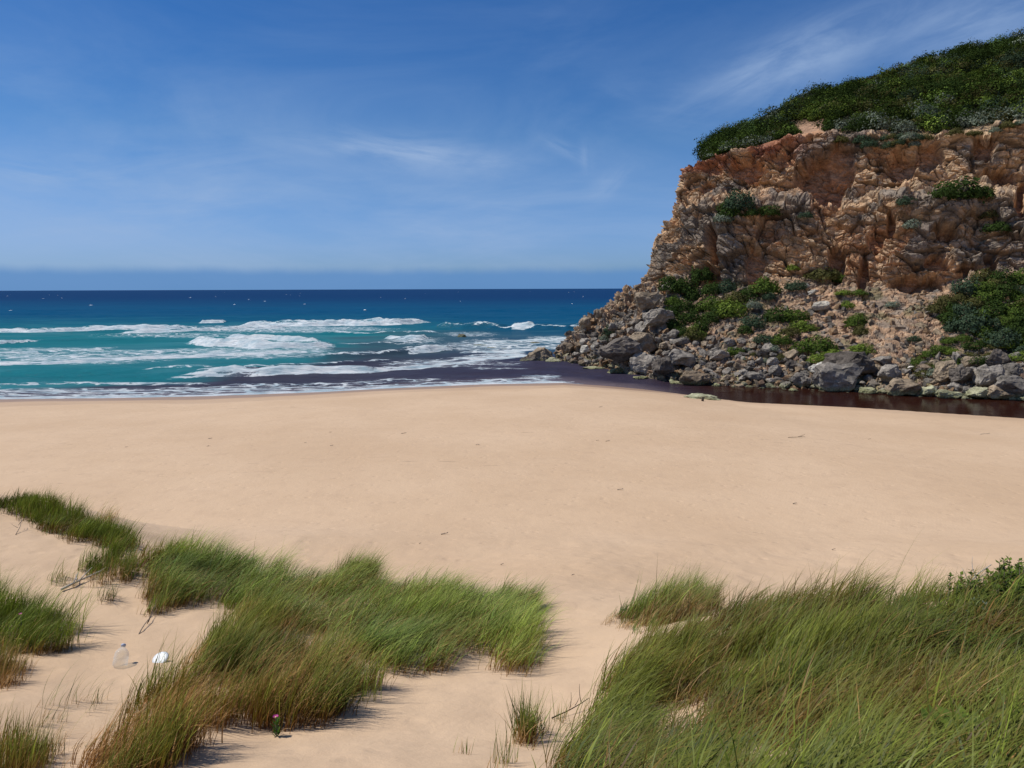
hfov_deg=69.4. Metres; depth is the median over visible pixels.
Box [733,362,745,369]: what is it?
boulder
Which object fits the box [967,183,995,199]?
shrub
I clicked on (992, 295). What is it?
shrub
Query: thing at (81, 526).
dune grass
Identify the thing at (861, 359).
boulder
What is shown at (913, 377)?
boulder
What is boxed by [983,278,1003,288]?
shrub
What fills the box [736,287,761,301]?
shrub
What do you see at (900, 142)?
shrub
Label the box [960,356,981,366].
boulder
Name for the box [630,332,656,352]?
boulder
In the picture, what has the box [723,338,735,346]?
boulder
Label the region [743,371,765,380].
boulder
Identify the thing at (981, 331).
shrub
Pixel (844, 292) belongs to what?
shrub
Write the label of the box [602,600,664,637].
sparse grass
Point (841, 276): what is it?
shrub
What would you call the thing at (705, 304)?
shrub
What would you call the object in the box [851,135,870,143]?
shrub
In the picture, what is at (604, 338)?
shrub
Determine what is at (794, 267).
shrub
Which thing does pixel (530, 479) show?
beach sand
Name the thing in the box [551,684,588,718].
dry twig
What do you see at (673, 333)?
boulder
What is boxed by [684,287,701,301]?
shrub
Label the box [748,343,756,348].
boulder
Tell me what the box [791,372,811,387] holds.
boulder
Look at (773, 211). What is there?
shrub
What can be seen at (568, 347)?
boulder
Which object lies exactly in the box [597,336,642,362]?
boulder
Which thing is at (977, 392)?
boulder
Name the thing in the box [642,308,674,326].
boulder
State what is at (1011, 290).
shrub
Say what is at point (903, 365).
boulder
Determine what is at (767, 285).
shrub
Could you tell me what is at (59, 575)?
sparse grass
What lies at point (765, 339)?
shrub
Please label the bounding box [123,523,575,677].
dune grass
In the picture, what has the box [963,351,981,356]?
shrub
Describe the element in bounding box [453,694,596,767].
sparse grass
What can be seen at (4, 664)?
grass clump
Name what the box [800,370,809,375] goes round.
boulder
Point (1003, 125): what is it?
shrub
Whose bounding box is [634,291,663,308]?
boulder
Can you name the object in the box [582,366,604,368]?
boulder
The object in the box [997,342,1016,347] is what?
shrub
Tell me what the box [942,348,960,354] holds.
shrub
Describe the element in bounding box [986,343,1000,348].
shrub
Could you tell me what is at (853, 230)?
cliff
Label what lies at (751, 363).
boulder
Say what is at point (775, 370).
boulder
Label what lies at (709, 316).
shrub
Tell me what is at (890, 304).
shrub
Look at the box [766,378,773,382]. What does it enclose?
boulder
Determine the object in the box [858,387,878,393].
boulder
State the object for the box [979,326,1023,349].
shrub
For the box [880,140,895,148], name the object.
shrub
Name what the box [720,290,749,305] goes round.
shrub
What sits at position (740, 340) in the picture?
boulder
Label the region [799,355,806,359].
boulder
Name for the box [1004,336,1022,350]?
shrub
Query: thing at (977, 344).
shrub
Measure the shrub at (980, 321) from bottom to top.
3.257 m
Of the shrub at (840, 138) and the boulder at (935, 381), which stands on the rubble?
the boulder at (935, 381)
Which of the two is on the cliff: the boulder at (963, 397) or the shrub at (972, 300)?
the shrub at (972, 300)
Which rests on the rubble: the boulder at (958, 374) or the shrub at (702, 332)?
the boulder at (958, 374)
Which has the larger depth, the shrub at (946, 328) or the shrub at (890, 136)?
the shrub at (890, 136)
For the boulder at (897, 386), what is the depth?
68.54 m
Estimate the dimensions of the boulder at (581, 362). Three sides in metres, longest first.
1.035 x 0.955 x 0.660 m
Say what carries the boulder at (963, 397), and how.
on the rubble
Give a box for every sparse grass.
[32,656,140,750]
[47,546,89,588]
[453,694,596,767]
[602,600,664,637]
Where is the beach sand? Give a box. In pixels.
[0,383,1023,767]
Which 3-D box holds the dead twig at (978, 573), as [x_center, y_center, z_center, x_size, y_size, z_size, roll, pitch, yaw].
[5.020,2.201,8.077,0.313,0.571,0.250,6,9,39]
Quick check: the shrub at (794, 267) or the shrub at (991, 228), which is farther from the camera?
the shrub at (794, 267)
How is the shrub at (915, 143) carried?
on the cliff
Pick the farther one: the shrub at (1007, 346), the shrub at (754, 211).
the shrub at (754, 211)
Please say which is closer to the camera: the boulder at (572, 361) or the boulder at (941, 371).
the boulder at (941, 371)
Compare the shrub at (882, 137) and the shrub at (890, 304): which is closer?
the shrub at (890, 304)
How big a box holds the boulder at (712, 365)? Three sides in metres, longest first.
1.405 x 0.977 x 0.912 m
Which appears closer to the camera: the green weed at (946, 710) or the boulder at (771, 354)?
the green weed at (946, 710)
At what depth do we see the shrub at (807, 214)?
94.02 m
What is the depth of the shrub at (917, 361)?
74.41 m
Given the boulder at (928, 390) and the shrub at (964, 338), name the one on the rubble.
the boulder at (928, 390)
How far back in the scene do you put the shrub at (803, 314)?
86.39 m
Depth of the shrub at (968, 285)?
80.62 m
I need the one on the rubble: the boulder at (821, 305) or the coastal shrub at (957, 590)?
the boulder at (821, 305)
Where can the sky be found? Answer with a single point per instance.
(145, 144)
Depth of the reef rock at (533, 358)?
100.19 m
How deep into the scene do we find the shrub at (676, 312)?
95.24 m
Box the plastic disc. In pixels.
[152,652,168,662]
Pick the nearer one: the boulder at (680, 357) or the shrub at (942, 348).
the shrub at (942, 348)
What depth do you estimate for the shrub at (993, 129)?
91.91 m
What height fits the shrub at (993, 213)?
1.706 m
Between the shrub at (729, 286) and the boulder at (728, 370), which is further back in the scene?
the shrub at (729, 286)
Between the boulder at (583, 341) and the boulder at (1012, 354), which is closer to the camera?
the boulder at (1012, 354)
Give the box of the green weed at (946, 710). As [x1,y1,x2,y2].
[900,704,984,755]
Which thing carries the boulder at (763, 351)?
on the rubble
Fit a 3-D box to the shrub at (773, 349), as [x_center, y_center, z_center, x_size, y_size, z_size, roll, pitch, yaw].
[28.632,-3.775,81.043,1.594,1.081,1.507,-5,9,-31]
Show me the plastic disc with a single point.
(161, 656)
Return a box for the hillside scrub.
[692,27,1023,160]
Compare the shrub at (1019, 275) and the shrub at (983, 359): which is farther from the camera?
the shrub at (1019, 275)
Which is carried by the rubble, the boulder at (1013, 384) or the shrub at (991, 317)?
the boulder at (1013, 384)
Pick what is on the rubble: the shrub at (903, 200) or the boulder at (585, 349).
the boulder at (585, 349)
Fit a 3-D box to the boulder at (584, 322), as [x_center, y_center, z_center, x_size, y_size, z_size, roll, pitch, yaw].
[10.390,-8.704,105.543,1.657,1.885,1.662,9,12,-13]
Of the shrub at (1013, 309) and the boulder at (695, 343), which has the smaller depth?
the shrub at (1013, 309)
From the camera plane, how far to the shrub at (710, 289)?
96.83 m
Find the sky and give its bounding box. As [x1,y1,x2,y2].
[0,0,1023,290]
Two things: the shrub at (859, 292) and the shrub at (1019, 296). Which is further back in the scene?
the shrub at (859, 292)
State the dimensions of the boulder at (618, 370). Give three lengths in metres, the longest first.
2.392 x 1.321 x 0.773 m
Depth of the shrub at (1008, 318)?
74.58 m
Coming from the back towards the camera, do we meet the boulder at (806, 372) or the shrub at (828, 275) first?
the shrub at (828, 275)
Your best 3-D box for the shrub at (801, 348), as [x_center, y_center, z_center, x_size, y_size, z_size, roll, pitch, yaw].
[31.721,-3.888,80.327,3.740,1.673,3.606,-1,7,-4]
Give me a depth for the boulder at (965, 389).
68.10 m
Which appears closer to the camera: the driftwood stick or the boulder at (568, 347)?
the driftwood stick
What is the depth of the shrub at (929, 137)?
95.20 m
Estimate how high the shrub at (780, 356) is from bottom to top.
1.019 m
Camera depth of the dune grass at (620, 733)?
6.36 m
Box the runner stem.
[139,600,156,633]
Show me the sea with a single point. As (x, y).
(64, 344)
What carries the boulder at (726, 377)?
on the rubble
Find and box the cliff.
[554,51,1023,394]
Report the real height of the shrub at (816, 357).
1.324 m
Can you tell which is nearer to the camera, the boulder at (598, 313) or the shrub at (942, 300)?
the shrub at (942, 300)
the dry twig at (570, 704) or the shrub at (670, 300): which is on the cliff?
the shrub at (670, 300)
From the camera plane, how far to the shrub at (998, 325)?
74.77 m
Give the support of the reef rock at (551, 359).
in the sea
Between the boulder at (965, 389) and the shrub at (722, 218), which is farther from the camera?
the shrub at (722, 218)
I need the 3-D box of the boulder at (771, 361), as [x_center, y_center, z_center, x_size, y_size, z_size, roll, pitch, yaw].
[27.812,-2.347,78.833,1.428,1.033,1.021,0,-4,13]
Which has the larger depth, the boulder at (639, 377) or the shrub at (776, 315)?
the shrub at (776, 315)
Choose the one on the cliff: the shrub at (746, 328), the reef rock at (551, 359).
the shrub at (746, 328)
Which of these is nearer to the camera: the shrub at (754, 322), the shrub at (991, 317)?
the shrub at (991, 317)
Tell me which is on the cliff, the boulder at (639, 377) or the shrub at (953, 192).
the shrub at (953, 192)
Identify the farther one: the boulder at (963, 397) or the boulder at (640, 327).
the boulder at (640, 327)
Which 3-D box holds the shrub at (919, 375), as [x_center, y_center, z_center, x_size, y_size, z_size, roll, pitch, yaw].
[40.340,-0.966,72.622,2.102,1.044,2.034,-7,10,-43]
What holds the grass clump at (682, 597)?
on the beach sand
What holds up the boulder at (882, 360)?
on the rubble
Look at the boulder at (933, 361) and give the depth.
72.78 m
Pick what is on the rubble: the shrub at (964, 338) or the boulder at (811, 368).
the boulder at (811, 368)
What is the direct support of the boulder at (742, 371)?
on the rubble
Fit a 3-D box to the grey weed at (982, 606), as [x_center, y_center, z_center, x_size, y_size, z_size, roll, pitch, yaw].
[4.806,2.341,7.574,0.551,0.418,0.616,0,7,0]
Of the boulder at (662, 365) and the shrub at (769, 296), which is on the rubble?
the boulder at (662, 365)
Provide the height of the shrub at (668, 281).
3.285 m
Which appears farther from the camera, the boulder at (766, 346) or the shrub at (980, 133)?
the shrub at (980, 133)
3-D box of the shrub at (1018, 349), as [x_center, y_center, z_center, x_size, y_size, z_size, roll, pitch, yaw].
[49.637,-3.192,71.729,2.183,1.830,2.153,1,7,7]
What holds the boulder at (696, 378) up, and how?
on the rubble
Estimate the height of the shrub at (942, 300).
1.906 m
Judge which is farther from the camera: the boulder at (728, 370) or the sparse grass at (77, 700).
the boulder at (728, 370)
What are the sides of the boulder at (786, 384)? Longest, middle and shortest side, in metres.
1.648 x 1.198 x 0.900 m
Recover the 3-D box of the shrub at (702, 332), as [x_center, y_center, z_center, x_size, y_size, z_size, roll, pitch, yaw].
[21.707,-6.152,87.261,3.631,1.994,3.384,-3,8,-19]
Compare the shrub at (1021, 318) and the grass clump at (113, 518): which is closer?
the grass clump at (113, 518)
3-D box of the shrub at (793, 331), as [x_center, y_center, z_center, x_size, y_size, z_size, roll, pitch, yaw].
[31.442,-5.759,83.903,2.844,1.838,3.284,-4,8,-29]
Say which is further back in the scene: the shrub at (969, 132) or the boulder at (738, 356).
the shrub at (969, 132)
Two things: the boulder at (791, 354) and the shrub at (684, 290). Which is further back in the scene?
the shrub at (684, 290)
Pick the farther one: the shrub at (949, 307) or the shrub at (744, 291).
the shrub at (744, 291)
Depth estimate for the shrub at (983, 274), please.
82.45 m
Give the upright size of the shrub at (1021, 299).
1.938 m
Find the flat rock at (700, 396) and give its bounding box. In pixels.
[683,393,720,399]
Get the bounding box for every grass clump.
[0,560,108,656]
[0,624,45,690]
[0,691,69,767]
[77,525,149,604]
[97,496,127,523]
[136,544,182,616]
[330,539,402,584]
[348,645,409,701]
[489,567,553,612]
[495,681,557,746]
[610,558,737,627]
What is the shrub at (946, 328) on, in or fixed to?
on the cliff
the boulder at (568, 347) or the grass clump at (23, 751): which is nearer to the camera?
the grass clump at (23, 751)
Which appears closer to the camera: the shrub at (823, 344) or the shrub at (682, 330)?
the shrub at (823, 344)
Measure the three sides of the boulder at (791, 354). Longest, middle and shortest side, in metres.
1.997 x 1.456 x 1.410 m
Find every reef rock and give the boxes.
[520,356,537,360]
[526,347,552,360]
[545,357,561,361]
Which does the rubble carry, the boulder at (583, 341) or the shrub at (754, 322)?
the boulder at (583, 341)
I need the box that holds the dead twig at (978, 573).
[962,557,990,586]
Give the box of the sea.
[0,289,1023,417]
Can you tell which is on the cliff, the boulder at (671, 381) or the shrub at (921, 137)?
the shrub at (921, 137)
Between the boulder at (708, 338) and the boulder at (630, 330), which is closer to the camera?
the boulder at (708, 338)
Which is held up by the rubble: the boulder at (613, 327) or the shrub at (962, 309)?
the boulder at (613, 327)
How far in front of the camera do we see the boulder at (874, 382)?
72.10 m
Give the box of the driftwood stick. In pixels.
[61,567,102,589]
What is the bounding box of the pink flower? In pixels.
[271,714,281,736]
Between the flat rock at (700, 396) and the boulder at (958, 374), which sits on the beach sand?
the flat rock at (700, 396)
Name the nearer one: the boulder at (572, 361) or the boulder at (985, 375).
the boulder at (985, 375)
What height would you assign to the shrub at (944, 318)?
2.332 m
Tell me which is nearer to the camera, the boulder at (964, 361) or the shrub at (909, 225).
the boulder at (964, 361)
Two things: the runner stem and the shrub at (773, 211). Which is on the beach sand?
the runner stem
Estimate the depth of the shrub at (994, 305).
76.11 m
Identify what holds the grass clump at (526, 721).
on the beach sand
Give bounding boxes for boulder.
[563,342,573,351]
[568,359,577,362]
[572,352,580,356]
[578,360,584,365]
[579,317,590,328]
[579,338,589,344]
[580,345,589,352]
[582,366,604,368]
[590,332,598,337]
[592,340,603,346]
[596,309,601,317]
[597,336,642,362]
[607,367,623,372]
[608,322,618,331]
[626,326,633,333]
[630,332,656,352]
[630,352,656,374]
[633,318,642,324]
[633,376,647,379]
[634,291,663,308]
[634,321,647,332]
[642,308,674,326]
[651,356,674,375]
[659,342,667,348]
[666,329,679,338]
[668,349,695,366]
[669,379,680,383]
[672,335,690,344]
[679,370,712,385]
[692,341,698,345]
[694,364,701,370]
[698,349,709,357]
[698,360,705,365]
[701,341,707,346]
[705,362,716,369]
[706,335,715,340]
[706,344,713,348]
[709,349,729,360]
[720,374,732,381]
[722,367,731,374]
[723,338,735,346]
[727,361,734,365]
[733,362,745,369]
[734,354,742,359]
[737,337,745,343]
[739,369,748,374]
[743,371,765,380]
[747,360,755,365]
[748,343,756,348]
[755,357,765,363]
[759,348,770,354]
[762,342,774,350]
[765,382,776,387]
[766,357,779,365]
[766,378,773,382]
[768,365,781,375]
[769,352,776,356]
[779,381,790,388]
[783,347,799,360]
[784,359,796,370]
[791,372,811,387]
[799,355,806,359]
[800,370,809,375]
[803,362,809,369]
[807,289,817,294]
[808,362,821,372]
[811,301,829,310]
[812,362,864,391]
[822,351,878,375]
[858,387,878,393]
[863,374,872,380]
[868,379,879,386]
[871,356,892,364]
[877,364,901,382]
[878,388,886,393]
[884,377,921,395]
[899,363,909,368]
[900,368,910,373]
[909,374,917,380]
[916,364,932,371]
[919,385,936,395]
[923,378,933,383]
[927,360,938,365]
[930,379,941,384]
[932,360,957,381]
[935,389,964,398]
[947,382,960,391]
[948,366,973,382]
[951,351,961,362]
[959,396,974,398]
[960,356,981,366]
[961,386,971,393]
[965,387,988,397]
[971,364,1004,386]
[985,349,1010,365]
[986,385,1016,399]
[994,375,1023,397]
[1002,363,1023,375]
[1009,352,1021,361]
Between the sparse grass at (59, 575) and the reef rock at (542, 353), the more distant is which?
the reef rock at (542, 353)
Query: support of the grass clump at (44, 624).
on the beach sand
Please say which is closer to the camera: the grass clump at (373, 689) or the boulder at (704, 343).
the grass clump at (373, 689)
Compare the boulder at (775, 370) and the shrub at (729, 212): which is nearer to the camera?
the boulder at (775, 370)
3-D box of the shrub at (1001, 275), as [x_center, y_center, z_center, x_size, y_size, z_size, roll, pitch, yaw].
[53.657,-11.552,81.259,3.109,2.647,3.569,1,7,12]
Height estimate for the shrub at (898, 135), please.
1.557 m
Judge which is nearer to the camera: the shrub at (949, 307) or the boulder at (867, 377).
the boulder at (867, 377)
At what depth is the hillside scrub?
109.36 m
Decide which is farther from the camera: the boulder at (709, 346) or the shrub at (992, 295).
the boulder at (709, 346)
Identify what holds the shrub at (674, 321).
on the cliff
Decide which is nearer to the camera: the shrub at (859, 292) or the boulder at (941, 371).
the boulder at (941, 371)
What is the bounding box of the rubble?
[553,270,1023,399]
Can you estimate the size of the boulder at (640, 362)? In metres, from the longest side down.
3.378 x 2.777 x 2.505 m
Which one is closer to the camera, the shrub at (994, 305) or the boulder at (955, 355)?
the boulder at (955, 355)
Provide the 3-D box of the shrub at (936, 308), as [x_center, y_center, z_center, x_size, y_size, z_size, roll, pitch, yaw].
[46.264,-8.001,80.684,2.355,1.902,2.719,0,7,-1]
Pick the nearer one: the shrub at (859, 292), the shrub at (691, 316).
the shrub at (859, 292)
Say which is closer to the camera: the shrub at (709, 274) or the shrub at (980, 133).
the shrub at (980, 133)
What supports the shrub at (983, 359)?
on the cliff
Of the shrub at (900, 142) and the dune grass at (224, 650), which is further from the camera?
the shrub at (900, 142)
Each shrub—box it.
[599,335,608,340]
[602,324,614,335]
[656,275,683,293]
[662,295,680,306]
[664,304,680,317]
[666,276,698,293]
[666,315,686,329]
[670,296,695,311]
[676,325,689,337]
[679,309,699,323]
[680,326,706,341]
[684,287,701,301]
[685,324,706,338]
[690,266,716,282]
[692,319,711,335]
[693,303,703,312]
[694,295,720,313]
[696,310,723,324]
[700,281,720,296]
[710,299,735,320]
[712,212,734,222]
[714,278,739,292]
[715,201,746,219]
[715,297,749,317]
[720,187,755,216]
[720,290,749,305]
[726,347,744,355]
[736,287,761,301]
[737,325,753,335]
[740,313,767,329]
[742,208,759,217]
[746,299,762,311]
[748,275,783,295]
[752,333,775,343]
[758,204,782,216]
[761,291,778,300]
[763,305,795,323]
[769,345,778,351]
[770,333,794,346]
[776,353,784,359]
[778,325,802,336]
[782,279,808,291]
[782,309,810,323]
[785,264,800,272]
[787,320,819,332]
[788,341,821,354]
[797,211,813,217]
[801,265,841,282]
[802,335,838,352]
[805,353,825,363]
[820,348,842,355]
[832,273,846,282]
[833,134,850,143]
[833,290,852,297]
[841,300,854,307]
[843,312,868,327]
[847,343,876,352]
[850,289,870,296]
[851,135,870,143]
[851,324,869,335]
[859,138,879,149]
[879,134,890,140]
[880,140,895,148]
[883,301,899,307]
[886,133,896,139]
[893,132,904,138]
[893,138,905,145]
[896,196,917,206]
[900,131,917,139]
[902,219,921,228]
[906,335,922,342]
[908,133,924,141]
[908,140,921,147]
[910,357,927,365]
[911,369,929,377]
[917,349,937,358]
[923,133,935,140]
[924,302,948,313]
[926,368,933,376]
[927,175,993,203]
[930,345,951,354]
[931,185,959,198]
[932,310,958,325]
[933,294,956,305]
[939,336,958,345]
[942,320,963,332]
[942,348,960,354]
[943,300,960,313]
[944,127,966,135]
[947,291,969,303]
[947,568,1023,610]
[948,308,992,334]
[950,301,980,315]
[951,275,982,294]
[953,334,972,342]
[960,338,988,351]
[961,296,985,309]
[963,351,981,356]
[966,130,977,135]
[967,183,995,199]
[967,309,997,325]
[968,356,988,364]
[969,268,999,281]
[969,280,998,294]
[971,129,984,136]
[971,288,1004,304]
[971,325,998,337]
[977,209,998,218]
[977,219,1011,234]
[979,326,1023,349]
[980,296,1015,316]
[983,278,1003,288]
[984,267,1017,284]
[984,317,1006,331]
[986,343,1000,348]
[987,126,1004,137]
[987,556,1023,596]
[992,282,1022,297]
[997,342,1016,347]
[998,120,1015,128]
[998,301,1023,317]
[998,315,1018,326]
[1003,319,1023,335]
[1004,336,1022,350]
[1008,353,1023,361]
[1009,268,1023,284]
[1009,291,1023,301]
[1010,343,1023,354]
[1012,308,1023,325]
[1014,285,1023,295]
[1014,328,1023,341]
[1015,297,1023,305]
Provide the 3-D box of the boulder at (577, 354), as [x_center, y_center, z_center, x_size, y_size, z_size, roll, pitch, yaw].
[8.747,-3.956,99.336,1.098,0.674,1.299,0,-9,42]
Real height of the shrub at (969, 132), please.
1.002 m
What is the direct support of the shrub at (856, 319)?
on the cliff
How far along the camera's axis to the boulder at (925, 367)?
72.77 m
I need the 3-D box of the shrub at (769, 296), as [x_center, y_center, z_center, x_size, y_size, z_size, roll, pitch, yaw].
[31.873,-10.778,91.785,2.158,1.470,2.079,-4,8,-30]
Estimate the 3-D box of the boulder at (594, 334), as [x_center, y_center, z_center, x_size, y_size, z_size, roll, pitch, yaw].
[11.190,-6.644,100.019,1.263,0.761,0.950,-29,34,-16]
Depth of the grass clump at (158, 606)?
12.42 m
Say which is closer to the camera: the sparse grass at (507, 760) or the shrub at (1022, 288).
the sparse grass at (507, 760)
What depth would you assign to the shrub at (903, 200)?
89.00 m
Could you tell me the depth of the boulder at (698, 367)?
80.20 m
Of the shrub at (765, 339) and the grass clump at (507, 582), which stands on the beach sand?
the grass clump at (507, 582)
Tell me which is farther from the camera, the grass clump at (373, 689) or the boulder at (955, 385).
the boulder at (955, 385)
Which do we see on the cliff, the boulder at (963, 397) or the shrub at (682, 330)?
the shrub at (682, 330)
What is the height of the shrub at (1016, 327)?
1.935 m
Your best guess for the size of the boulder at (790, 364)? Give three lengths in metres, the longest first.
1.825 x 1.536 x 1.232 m
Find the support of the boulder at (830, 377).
on the rubble
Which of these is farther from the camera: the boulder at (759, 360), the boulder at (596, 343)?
the boulder at (596, 343)
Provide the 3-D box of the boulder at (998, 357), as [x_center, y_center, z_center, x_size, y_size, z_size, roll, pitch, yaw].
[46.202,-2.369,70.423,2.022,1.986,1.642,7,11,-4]
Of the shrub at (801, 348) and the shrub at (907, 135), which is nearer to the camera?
the shrub at (801, 348)
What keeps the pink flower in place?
on the beach sand
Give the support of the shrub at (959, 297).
on the cliff
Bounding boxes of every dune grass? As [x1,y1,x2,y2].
[0,484,149,557]
[61,572,416,767]
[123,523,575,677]
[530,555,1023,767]
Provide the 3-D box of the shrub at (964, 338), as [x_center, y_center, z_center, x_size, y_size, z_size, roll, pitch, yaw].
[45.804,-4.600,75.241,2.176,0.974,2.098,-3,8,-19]
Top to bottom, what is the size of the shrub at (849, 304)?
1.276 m
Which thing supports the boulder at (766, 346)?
on the rubble
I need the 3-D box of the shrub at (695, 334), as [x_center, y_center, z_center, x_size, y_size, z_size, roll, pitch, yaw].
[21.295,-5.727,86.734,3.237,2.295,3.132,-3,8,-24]
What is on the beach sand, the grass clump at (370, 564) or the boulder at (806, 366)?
the grass clump at (370, 564)
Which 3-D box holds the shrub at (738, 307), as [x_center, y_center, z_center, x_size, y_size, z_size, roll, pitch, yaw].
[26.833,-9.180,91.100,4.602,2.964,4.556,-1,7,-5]
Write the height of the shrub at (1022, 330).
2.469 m
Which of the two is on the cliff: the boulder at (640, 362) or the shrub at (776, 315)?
the shrub at (776, 315)
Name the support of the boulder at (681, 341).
on the rubble
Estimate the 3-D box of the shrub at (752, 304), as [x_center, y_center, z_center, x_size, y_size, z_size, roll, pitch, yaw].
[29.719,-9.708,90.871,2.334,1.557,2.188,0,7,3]
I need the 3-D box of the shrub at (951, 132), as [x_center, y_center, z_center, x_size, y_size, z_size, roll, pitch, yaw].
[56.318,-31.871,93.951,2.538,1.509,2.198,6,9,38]
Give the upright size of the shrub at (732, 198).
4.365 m
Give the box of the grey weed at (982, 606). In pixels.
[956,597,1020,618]
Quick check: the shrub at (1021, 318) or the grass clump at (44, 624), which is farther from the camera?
the shrub at (1021, 318)
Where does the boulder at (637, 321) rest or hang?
on the rubble
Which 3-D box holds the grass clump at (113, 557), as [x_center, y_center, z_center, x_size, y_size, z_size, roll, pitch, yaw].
[-7.146,3.149,13.344,1.341,0.920,2.980,-4,8,-27]
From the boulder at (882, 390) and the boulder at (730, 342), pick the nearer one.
the boulder at (882, 390)
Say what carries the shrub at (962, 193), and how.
on the cliff
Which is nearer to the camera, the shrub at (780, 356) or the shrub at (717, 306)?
the shrub at (780, 356)
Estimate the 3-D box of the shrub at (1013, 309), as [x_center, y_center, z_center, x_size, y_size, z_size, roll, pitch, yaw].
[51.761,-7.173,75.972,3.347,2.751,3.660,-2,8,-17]
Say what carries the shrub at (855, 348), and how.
on the cliff
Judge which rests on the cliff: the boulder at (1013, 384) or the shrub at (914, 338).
the shrub at (914, 338)
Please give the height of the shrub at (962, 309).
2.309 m
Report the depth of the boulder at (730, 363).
79.76 m
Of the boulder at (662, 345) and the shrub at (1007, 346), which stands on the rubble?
the boulder at (662, 345)
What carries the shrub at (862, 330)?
on the cliff
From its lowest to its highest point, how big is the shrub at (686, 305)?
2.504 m
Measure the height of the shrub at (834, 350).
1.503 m
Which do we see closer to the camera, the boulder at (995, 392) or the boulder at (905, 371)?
the boulder at (995, 392)
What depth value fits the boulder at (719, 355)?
81.75 m
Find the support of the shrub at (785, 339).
on the cliff
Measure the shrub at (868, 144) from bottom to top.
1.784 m
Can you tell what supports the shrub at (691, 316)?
on the cliff
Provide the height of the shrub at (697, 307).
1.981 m
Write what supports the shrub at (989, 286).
on the cliff
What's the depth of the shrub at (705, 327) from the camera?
87.05 m
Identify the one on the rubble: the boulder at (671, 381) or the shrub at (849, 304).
the boulder at (671, 381)
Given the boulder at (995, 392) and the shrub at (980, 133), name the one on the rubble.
the boulder at (995, 392)
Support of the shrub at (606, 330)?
on the cliff
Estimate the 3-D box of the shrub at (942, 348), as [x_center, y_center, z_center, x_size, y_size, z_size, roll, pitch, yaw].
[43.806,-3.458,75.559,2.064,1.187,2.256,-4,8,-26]
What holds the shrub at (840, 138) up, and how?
on the cliff
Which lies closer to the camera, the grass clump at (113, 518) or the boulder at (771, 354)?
the grass clump at (113, 518)
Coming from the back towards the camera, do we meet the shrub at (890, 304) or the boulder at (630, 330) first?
the boulder at (630, 330)
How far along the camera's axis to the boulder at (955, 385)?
68.57 m
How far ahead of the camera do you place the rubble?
82.10 m
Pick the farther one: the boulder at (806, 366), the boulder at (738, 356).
the boulder at (738, 356)
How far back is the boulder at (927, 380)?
71.41 m
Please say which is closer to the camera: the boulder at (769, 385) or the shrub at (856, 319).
the boulder at (769, 385)
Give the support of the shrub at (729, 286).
on the cliff
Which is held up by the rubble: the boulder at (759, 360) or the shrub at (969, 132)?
the boulder at (759, 360)
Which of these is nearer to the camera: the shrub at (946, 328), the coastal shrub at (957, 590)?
the coastal shrub at (957, 590)
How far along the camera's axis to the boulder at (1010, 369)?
68.55 m
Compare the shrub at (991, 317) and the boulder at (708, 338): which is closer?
the shrub at (991, 317)
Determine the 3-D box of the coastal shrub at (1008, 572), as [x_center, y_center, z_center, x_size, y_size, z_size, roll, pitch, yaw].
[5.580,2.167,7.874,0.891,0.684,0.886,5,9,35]
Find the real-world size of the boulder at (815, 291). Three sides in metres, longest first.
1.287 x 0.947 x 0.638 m
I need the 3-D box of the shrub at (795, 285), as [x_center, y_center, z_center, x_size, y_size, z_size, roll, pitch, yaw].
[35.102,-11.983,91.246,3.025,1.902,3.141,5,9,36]
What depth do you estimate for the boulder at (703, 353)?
83.36 m
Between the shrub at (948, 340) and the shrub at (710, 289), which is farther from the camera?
the shrub at (710, 289)
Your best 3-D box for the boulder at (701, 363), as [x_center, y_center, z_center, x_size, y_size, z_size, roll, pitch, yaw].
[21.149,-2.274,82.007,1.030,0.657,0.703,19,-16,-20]
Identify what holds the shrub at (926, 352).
on the cliff
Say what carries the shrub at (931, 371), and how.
on the cliff
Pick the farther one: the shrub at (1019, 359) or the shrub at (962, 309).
the shrub at (962, 309)
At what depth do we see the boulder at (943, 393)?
66.88 m

